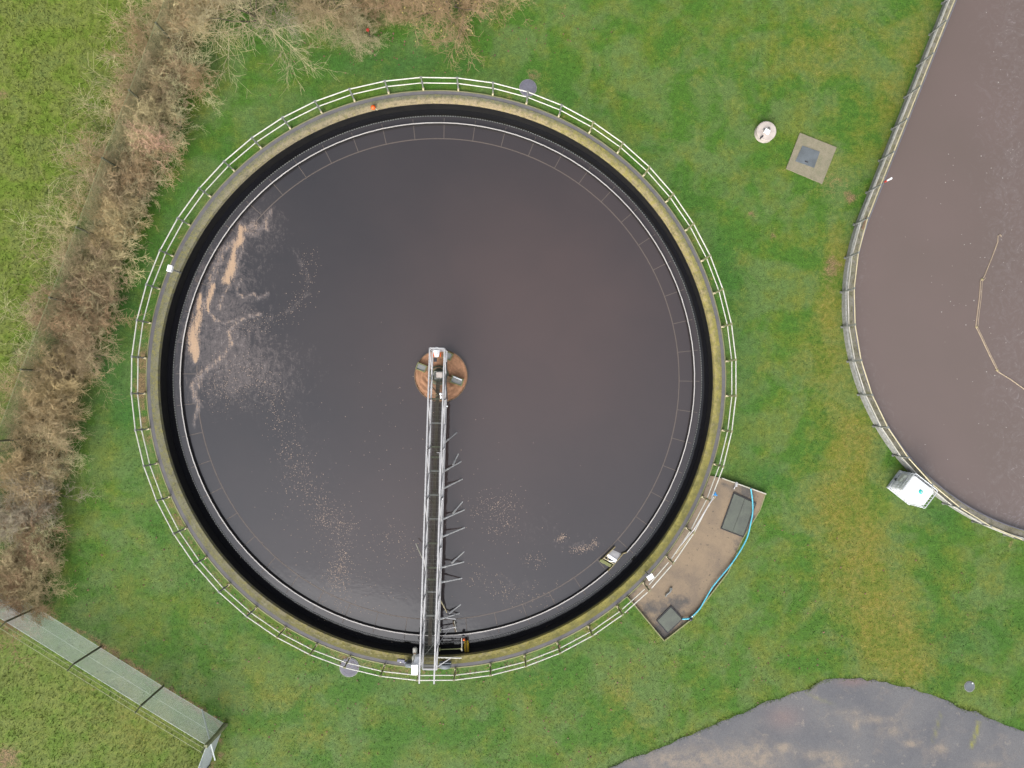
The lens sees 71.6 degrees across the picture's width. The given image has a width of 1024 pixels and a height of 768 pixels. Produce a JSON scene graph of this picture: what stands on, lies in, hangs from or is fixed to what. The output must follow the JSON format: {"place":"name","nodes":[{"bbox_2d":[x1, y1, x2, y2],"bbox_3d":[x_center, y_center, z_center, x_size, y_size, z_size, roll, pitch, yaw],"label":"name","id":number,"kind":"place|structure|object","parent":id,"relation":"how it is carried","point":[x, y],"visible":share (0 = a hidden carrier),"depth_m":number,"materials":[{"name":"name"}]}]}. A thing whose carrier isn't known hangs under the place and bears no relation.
{"place":"outdoors","nodes":[
{"label":"outdoors","id":0,"kind":"place"},
{"bbox_2d":[0,0,1023,767],"bbox_3d":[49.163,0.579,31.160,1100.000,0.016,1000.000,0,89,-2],"label":"lawn","id":1,"kind":"structure","parent":0,"point":[826,262],"depth_m":29.89,"materials":[{"name":"green plant"}]},
{"bbox_2d":[0,564,57,668],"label":"bare shrub","id":2,"kind":"object","parent":1,"relation":"on","point":[20,608],"visible":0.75,"depth_m":28.21,"materials":[{"name":"brown plant"}]},
{"bbox_2d":[0,511,65,580],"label":"bare shrub","id":3,"kind":"object","parent":1,"relation":"on","point":[36,531],"visible":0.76,"depth_m":28.17,"materials":[{"name":"brown plant"}]},
{"bbox_2d":[0,451,66,552],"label":"bare shrub","id":4,"kind":"object","parent":1,"relation":"on","point":[11,513],"visible":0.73,"depth_m":28.20,"materials":[{"name":"brown plant"}]},
{"bbox_2d":[0,530,69,619],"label":"bare shrub","id":5,"kind":"object","parent":1,"relation":"on","point":[11,558],"visible":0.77,"depth_m":28.26,"materials":[{"name":"brown plant"}]},
{"bbox_2d":[0,483,72,592],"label":"bare shrub","id":6,"kind":"object","parent":1,"relation":"on","point":[27,551],"visible":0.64,"depth_m":28.15,"materials":[{"name":"brown plant"}]},
{"bbox_2d":[0,431,75,516],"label":"bare shrub","id":7,"kind":"object","parent":1,"relation":"on","point":[9,465],"visible":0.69,"depth_m":28.24,"materials":[{"name":"brown plant"}]},
{"bbox_2d":[0,545,77,616],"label":"bare shrub","id":8,"kind":"object","parent":1,"relation":"on","point":[38,576],"visible":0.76,"depth_m":28.32,"materials":[{"name":"brown plant"}]},
{"bbox_2d":[0,371,87,512],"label":"bare shrub","id":9,"kind":"object","parent":1,"relation":"on","point":[50,440],"visible":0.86,"depth_m":28.11,"materials":[{"name":"brown plant"}]},
{"bbox_2d":[0,372,91,444],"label":"bare shrub","id":10,"kind":"object","parent":1,"relation":"on","point":[30,418],"visible":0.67,"depth_m":28.26,"materials":[{"name":"brown plant"}]},
{"bbox_2d":[0,323,92,456],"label":"wispy shrub","id":11,"kind":"object","parent":1,"relation":"on","point":[16,427],"visible":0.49,"depth_m":28.43,"materials":[{"name":"brown plant"}]},
{"bbox_2d":[4,461,99,531],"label":"bare shrub","id":12,"kind":"object","parent":1,"relation":"on","point":[48,505],"visible":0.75,"depth_m":28.31,"materials":[{"name":"brown plant"}]},
{"bbox_2d":[0,338,105,418],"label":"bare shrub","id":13,"kind":"object","parent":1,"relation":"on","point":[67,382],"visible":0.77,"depth_m":28.32,"materials":[{"name":"brown plant"}]},
{"bbox_2d":[17,376,91,445],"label":"bare shrub","id":14,"kind":"object","parent":1,"relation":"on","point":[56,417],"visible":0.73,"depth_m":28.40,"materials":[{"name":"brown plant"}]},
{"bbox_2d":[15,421,95,491],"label":"bare shrub","id":15,"kind":"object","parent":1,"relation":"on","point":[73,458],"visible":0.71,"depth_m":28.37,"materials":[{"name":"brown plant"}]},
{"bbox_2d":[0,278,112,405],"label":"wispy shrub","id":16,"kind":"object","parent":1,"relation":"on","point":[18,352],"visible":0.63,"depth_m":28.52,"materials":[{"name":"brown plant"}]},
{"bbox_2d":[11,289,120,390],"bbox_3d":[-17.843,-1.761,28.213,4.349,2.361,4.095,-3,89,-2],"label":"bare shrub","id":17,"kind":"object","parent":1,"relation":"on","point":[82,354],"visible":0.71,"depth_m":28.38,"materials":[{"name":"brown plant"}]},
{"bbox_2d":[12,222,124,355],"bbox_3d":[-17.817,-3.995,28.454,4.764,1.940,5.665,-5,89,-2],"label":"wispy shrub","id":18,"kind":"object","parent":1,"relation":"on","point":[54,283],"visible":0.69,"depth_m":28.58,"materials":[{"name":"brown plant"}]},
{"bbox_2d":[0,164,147,299],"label":"wispy shrub","id":19,"kind":"object","parent":1,"relation":"on","point":[55,260],"visible":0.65,"depth_m":28.57,"materials":[{"name":"brown plant"}]},
{"bbox_2d":[31,311,127,410],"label":"bare shrub","id":20,"kind":"object","parent":1,"relation":"on","point":[79,342],"visible":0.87,"depth_m":28.28,"materials":[{"name":"brown plant"}]},
{"bbox_2d":[42,278,117,349],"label":"bare shrub","id":21,"kind":"object","parent":1,"relation":"on","point":[82,313],"visible":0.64,"depth_m":28.39,"materials":[{"name":"brown plant"}]},
{"bbox_2d":[24,271,141,352],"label":"bare shrub","id":22,"kind":"object","parent":1,"relation":"on","point":[79,313],"visible":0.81,"depth_m":28.32,"materials":[{"name":"brown plant"}]},
{"bbox_2d":[41,230,136,320],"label":"bare shrub","id":23,"kind":"object","parent":1,"relation":"on","point":[77,275],"visible":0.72,"depth_m":28.40,"materials":[{"name":"brown plant"}]},
{"bbox_2d":[0,0,186,507],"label":"fence","id":24,"kind":"object","parent":1,"relation":"on","point":[51,297],"visible":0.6,"depth_m":28.10,"materials":[{"name":"green metal"}]},
{"bbox_2d":[32,192,156,298],"bbox_3d":[-16.452,-5.471,28.312,4.128,2.380,4.384,-17,89,-2],"label":"bare shrub","id":25,"kind":"object","parent":1,"relation":"on","point":[119,252],"visible":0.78,"depth_m":28.46,"materials":[{"name":"brown plant"}]},
{"bbox_2d":[37,124,154,253],"bbox_3d":[-16.764,-7.929,28.543,4.836,1.969,5.751,-3,89,-2],"label":"wispy shrub","id":26,"kind":"object","parent":1,"relation":"on","point":[72,192],"visible":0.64,"depth_m":28.67,"materials":[{"name":"brown plant"}]},
{"bbox_2d":[52,229,147,301],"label":"bare shrub","id":27,"kind":"object","parent":1,"relation":"on","point":[93,261],"visible":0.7,"depth_m":28.41,"materials":[{"name":"brown plant"}]},
{"bbox_2d":[61,153,153,258],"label":"bare shrub","id":28,"kind":"object","parent":1,"relation":"on","point":[103,227],"visible":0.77,"depth_m":28.48,"materials":[{"name":"brown plant"}]},
{"bbox_2d":[77,197,142,266],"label":"bare shrub","id":29,"kind":"object","parent":1,"relation":"on","point":[113,226],"visible":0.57,"depth_m":28.57,"materials":[{"name":"brown plant"}]},
{"bbox_2d":[0,593,227,752],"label":"fence","id":30,"kind":"object","parent":1,"relation":"on","point":[222,727],"visible":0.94,"depth_m":28.06,"materials":[{"name":"metal"}]},
{"bbox_2d":[51,76,179,207],"bbox_3d":[-16.065,-9.714,28.600,4.815,1.961,5.726,8,89,-1],"label":"wispy shrub","id":31,"kind":"object","parent":1,"relation":"on","point":[99,144],"visible":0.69,"depth_m":28.68,"materials":[{"name":"brown plant"}]},
{"bbox_2d":[83,146,162,221],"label":"bare shrub","id":32,"kind":"object","parent":1,"relation":"on","point":[142,202],"visible":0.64,"depth_m":28.58,"materials":[{"name":"brown plant"}]},
{"bbox_2d":[71,142,175,221],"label":"bare shrub","id":33,"kind":"object","parent":1,"relation":"on","point":[118,193],"visible":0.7,"depth_m":28.51,"materials":[{"name":"brown plant"}]},
{"bbox_2d":[60,41,191,166],"bbox_3d":[-15.728,-10.991,28.747,4.250,1.730,5.054,-38,90,-2],"label":"wispy shrub","id":34,"kind":"object","parent":1,"relation":"on","point":[117,105],"visible":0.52,"depth_m":28.91,"materials":[{"name":"brown plant"}]},
{"bbox_2d":[61,78,192,196],"bbox_3d":[-15.242,-9.557,28.357,4.634,2.516,4.363,34,88,-1],"label":"bare shrub","id":35,"kind":"object","parent":1,"relation":"on","point":[126,162],"visible":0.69,"depth_m":28.49,"materials":[{"name":"brown plant"}]},
{"bbox_2d":[94,48,181,165],"bbox_3d":[-14.963,-11.244,28.253,3.322,2.806,4.982,-8,89,-2],"label":"bare shrub","id":36,"kind":"object","parent":1,"relation":"on","point":[141,107],"visible":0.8,"depth_m":28.50,"materials":[{"name":"brown plant"}]},
{"bbox_2d":[123,115,176,171],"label":"bleached shrub","id":37,"kind":"object","parent":1,"relation":"on","point":[158,139],"visible":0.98,"depth_m":27.72,"materials":[{"name":"brown plant"}]},
{"bbox_2d":[79,1,224,128],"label":"wispy shrub","id":38,"kind":"object","parent":1,"relation":"on","point":[139,18],"visible":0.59,"depth_m":28.74,"materials":[{"name":"brown plant"}]},
{"bbox_2d":[110,36,196,132],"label":"bare shrub","id":39,"kind":"object","parent":1,"relation":"on","point":[167,87],"visible":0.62,"depth_m":28.63,"materials":[{"name":"brown plant"}]},
{"bbox_2d":[122,114,186,183],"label":"bare shrub","id":40,"kind":"object","parent":1,"relation":"on","point":[153,158],"visible":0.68,"depth_m":28.75,"materials":[{"name":"brown plant"}]},
{"bbox_2d":[95,0,222,104],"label":"bare shrub","id":41,"kind":"object","parent":1,"relation":"on","point":[134,29],"visible":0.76,"depth_m":28.57,"materials":[{"name":"brown plant"}]},
{"bbox_2d":[106,0,223,62],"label":"bare shrub","id":42,"kind":"object","parent":1,"relation":"on","point":[174,16],"visible":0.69,"depth_m":28.68,"materials":[{"name":"brown plant"}]},
{"bbox_2d":[130,85,210,149],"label":"bare shrub","id":43,"kind":"object","parent":1,"relation":"on","point":[177,118],"visible":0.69,"depth_m":28.76,"materials":[{"name":"brown plant"}]},
{"bbox_2d":[91,0,253,90],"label":"wispy shrub","id":44,"kind":"object","parent":1,"relation":"on","point":[128,25],"visible":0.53,"depth_m":28.93,"materials":[{"name":"brown plant"}]},
{"bbox_2d":[136,30,226,116],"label":"bare shrub","id":45,"kind":"object","parent":1,"relation":"on","point":[170,80],"visible":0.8,"depth_m":28.72,"materials":[{"name":"brown plant"}]},
{"bbox_2d":[156,0,230,26],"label":"bare shrub","id":46,"kind":"object","parent":1,"relation":"on","point":[190,1],"visible":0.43,"depth_m":28.95,"materials":[{"name":"brown plant"}]},
{"bbox_2d":[198,734,220,767],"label":"fence","id":47,"kind":"object","parent":1,"relation":"on","point":[208,754],"visible":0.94,"depth_m":28.36,"materials":[{"name":"metal"}]},
{"bbox_2d":[151,0,343,93],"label":"bare tree","id":48,"kind":"object","parent":1,"relation":"on","point":[243,9],"visible":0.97,"depth_m":27.93,"materials":[{"name":"brown plant"}]},
{"bbox_2d":[236,0,310,62],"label":"bare bush","id":49,"kind":"object","parent":1,"relation":"on","point":[280,17],"visible":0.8,"depth_m":28.75,"materials":[{"name":"brown plant"}]},
{"bbox_2d":[257,0,385,41],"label":"bare bush","id":50,"kind":"object","parent":1,"relation":"on","point":[304,6],"visible":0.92,"depth_m":28.72,"materials":[{"name":"brown plant"}]},
{"bbox_2d":[339,657,358,676],"bbox_3d":[-6.735,11.731,29.399,0.810,0.060,0.810,0,89,-2],"label":"manhole cover","id":51,"kind":"object","parent":1,"relation":"on","point":[347,672],"visible":0.87,"depth_m":29.38,"materials":[{"name":"grey metal"}]},
{"bbox_2d":[315,0,389,60],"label":"bare bush","id":52,"kind":"object","parent":1,"relation":"on","point":[361,40],"visible":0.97,"depth_m":29.24,"materials":[{"name":"brown plant"}]},
{"bbox_2d":[335,0,431,40],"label":"bare bush","id":53,"kind":"object","parent":1,"relation":"on","point":[381,5],"visible":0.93,"depth_m":29.14,"materials":[{"name":"brown plant"}]},
{"bbox_2d":[146,90,725,668],"bbox_3d":[-3.091,-0.249,31.531,24.220,3.812,24.220,0,89,-2],"label":"settling tank","id":54,"kind":"object","parent":1,"relation":"in","point":[198,232],"visible":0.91,"depth_m":29.84,"materials":[{"name":"concrete"}]},
{"bbox_2d":[166,265,181,272],"bbox_3d":[-13.764,-4.631,29.010,0.180,1.052,0.265,14,89,-1],"label":"sensor box","id":55,"kind":"object","parent":54,"relation":"on","point":[170,268],"visible":1,"depth_m":28.49,"materials":[{"name":"white plastic"}]},
{"bbox_2d":[397,347,468,683],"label":"scraper bridge","id":56,"kind":"structure","parent":54,"relation":"on","point":[415,663],"depth_m":29.20,"materials":[{"name":"metal"}]},
{"bbox_2d":[130,76,736,680],"bbox_3d":[-3.026,-0.293,29.178,24.395,1.182,24.395,0,89,-2],"label":"handrail","id":57,"kind":"object","parent":54,"relation":"attached to","point":[490,670],"visible":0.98,"depth_m":28.88,"materials":[{"name":"grey metal"}]},
{"bbox_2d":[676,492,716,553],"bbox_3d":[7.505,5.680,28.854,0.197,0.360,2.980,32,88,-1],"label":"skimming pole","id":58,"kind":"object","parent":57,"relation":"attached to","point":[713,498],"visible":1,"depth_m":28.74,"materials":[{"name":"plastic"}]},
{"bbox_2d":[174,116,700,641],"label":"water","id":59,"kind":"structure","parent":54,"relation":"in","point":[526,288],"depth_m":30.18,"materials":[{"name":"liquid"}]},
{"bbox_2d":[194,249,598,637],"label":"foam flakes","id":60,"kind":"object","parent":59,"relation":"on","point":[361,501],"visible":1,"depth_m":29.95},
{"bbox_2d":[167,109,708,649],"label":"channel water","id":61,"kind":"structure","parent":54,"relation":"in","point":[627,567],"depth_m":30.39,"materials":[{"name":"black liquid"}]},
{"bbox_2d":[430,365,448,384],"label":"central pier","id":62,"kind":"structure","parent":54,"relation":"in","point":[438,368],"depth_m":29.94,"materials":[{"name":"metal"}]},
{"bbox_2d":[414,349,467,401],"bbox_3d":[-3.025,-0.331,30.760,2.244,1.800,2.244,0,89,-2],"label":"stilling drum","id":63,"kind":"object","parent":62,"relation":"on","point":[424,368],"visible":0.53,"depth_m":29.92,"materials":[{"name":"metal"}]},
{"bbox_2d":[415,351,466,401],"bbox_3d":[-3.006,-0.344,30.054,2.192,0.096,2.192,0,89,-2],"label":"scum","id":64,"kind":"object","parent":63,"relation":"in","point":[456,367],"visible":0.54,"depth_m":30.07,"materials":[{"name":"brown liquid"}]},
{"bbox_2d":[599,546,626,570],"bbox_3d":[4.276,7.336,30.320,1.147,0.530,0.579,-44,90,-2],"label":"scum box","id":65,"kind":"object","parent":54,"relation":"attached to","point":[612,557],"visible":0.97,"depth_m":30.12,"materials":[{"name":"metal"}]},
{"bbox_2d":[645,571,653,580],"bbox_3d":[5.599,7.844,29.305,0.265,1.052,0.201,-32,90,-2],"label":"sensor box","id":66,"kind":"object","parent":54,"relation":"on","point":[650,576],"visible":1,"depth_m":28.78,"materials":[{"name":"white plastic"}]},
{"bbox_2d":[390,0,497,73],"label":"bare bush","id":67,"kind":"object","parent":1,"relation":"on","point":[441,9],"visible":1,"depth_m":28.97,"materials":[{"name":"brown plant"}]},
{"bbox_2d":[460,0,537,27],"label":"bare bush","id":68,"kind":"object","parent":1,"relation":"on","point":[510,12],"visible":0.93,"depth_m":29.47,"materials":[{"name":"brown plant"}]},
{"bbox_2d":[519,79,536,96],"bbox_3d":[0.676,-12.535,30.064,0.750,0.060,0.750,0,89,-2],"label":"manhole cover","id":69,"kind":"object","parent":1,"relation":"on","point":[529,85],"visible":0.88,"depth_m":30.05,"materials":[{"name":"grey metal"}]},
{"bbox_2d":[626,476,765,640],"bbox_3d":[7.799,7.167,29.825,2.933,0.200,7.533,35,88,-1],"label":"concrete pad","id":70,"kind":"object","parent":1,"relation":"on","point":[699,567],"visible":0.92,"depth_m":29.83,"materials":[{"name":"brown concrete"}]},
{"bbox_2d":[656,606,681,632],"bbox_3d":[6.581,9.860,29.731,0.893,0.072,0.746,-43,90,-2],"label":"access cover","id":71,"kind":"object","parent":70,"relation":"on","point":[669,619],"visible":1,"depth_m":29.70,"materials":[{"name":"metal"}]},
{"bbox_2d":[682,489,753,620],"bbox_3d":[8.939,7.313,29.731,0.876,0.156,6.205,28,88,-1],"label":"blue hose","id":72,"kind":"object","parent":70,"relation":"on","point":[690,618],"visible":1,"depth_m":29.71,"materials":[{"name":"plastic"}]},
{"bbox_2d":[721,492,755,536],"bbox_3d":[9.540,5.507,29.895,1.071,0.072,1.633,21,88,-1],"label":"access cover","id":73,"kind":"object","parent":70,"relation":"on","point":[737,517],"visible":1,"depth_m":29.86,"materials":[{"name":"metal"}]},
{"bbox_2d":[754,121,775,142],"bbox_3d":[10.767,-10.705,30.101,0.840,0.530,0.840,0,89,-2],"label":"valve chamber","id":74,"kind":"object","parent":1,"relation":"on","point":[764,131],"visible":1,"depth_m":30.00,"materials":[{"name":"concrete"}]},
{"bbox_2d":[786,133,836,183],"bbox_3d":[12.771,-9.650,30.333,1.696,0.135,1.699,22,88,-1],"label":"slab cover","id":75,"kind":"object","parent":1,"relation":"on","point":[811,158],"visible":1,"depth_m":30.30,"materials":[{"name":"concrete"}]},
{"bbox_2d":[886,470,937,508],"bbox_3d":[16.663,4.380,29.612,1.250,1.157,0.970,38,88,-1],"label":"liquid container","id":76,"kind":"object","parent":1,"relation":"on","point":[908,488],"visible":1,"depth_m":29.13,"materials":[{"name":"white plastic"}]},
{"bbox_2d":[840,0,1023,540],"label":"handrail","id":77,"kind":"object","parent":1,"relation":"on","point":[854,324],"visible":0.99,"depth_m":29.57,"materials":[{"name":"grey metal"}]},
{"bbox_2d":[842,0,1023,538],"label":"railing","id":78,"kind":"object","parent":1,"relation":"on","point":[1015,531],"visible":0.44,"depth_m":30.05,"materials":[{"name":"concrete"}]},
{"bbox_2d":[964,681,974,691],"bbox_3d":[19.390,12.825,30.090,0.460,0.070,0.460,0,89,-2],"label":"manhole cover","id":79,"kind":"object","parent":1,"relation":"on","point":[969,686],"visible":1,"depth_m":30.08,"materials":[{"name":"metal"}]},
{"bbox_2d":[74,0,973,767],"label":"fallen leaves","id":80,"kind":"object","parent":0,"point":[388,668],"visible":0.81,"depth_m":29.53,"materials":[{"name":"brown plant"}]},
{"bbox_2d":[612,678,1023,767],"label":"road","id":81,"kind":"structure","parent":0,"point":[846,723],"depth_m":29.92,"materials":[{"name":"grey asphalt"}]},
{"bbox_2d":[855,0,1023,529],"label":"water","id":82,"kind":"structure","parent":0,"point":[926,362],"depth_m":30.30,"materials":[{"name":"brown liquid"}]},
{"bbox_2d":[923,12,1023,476],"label":"foam specks","id":83,"kind":"object","parent":82,"relation":"on","point":[980,257],"visible":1,"depth_m":30.34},
{"bbox_2d":[975,234,1023,388],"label":"floating hose","id":84,"kind":"object","parent":82,"relation":"on","point":[976,326],"visible":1,"depth_m":30.28,"materials":[{"name":"plastic"}]}
]}

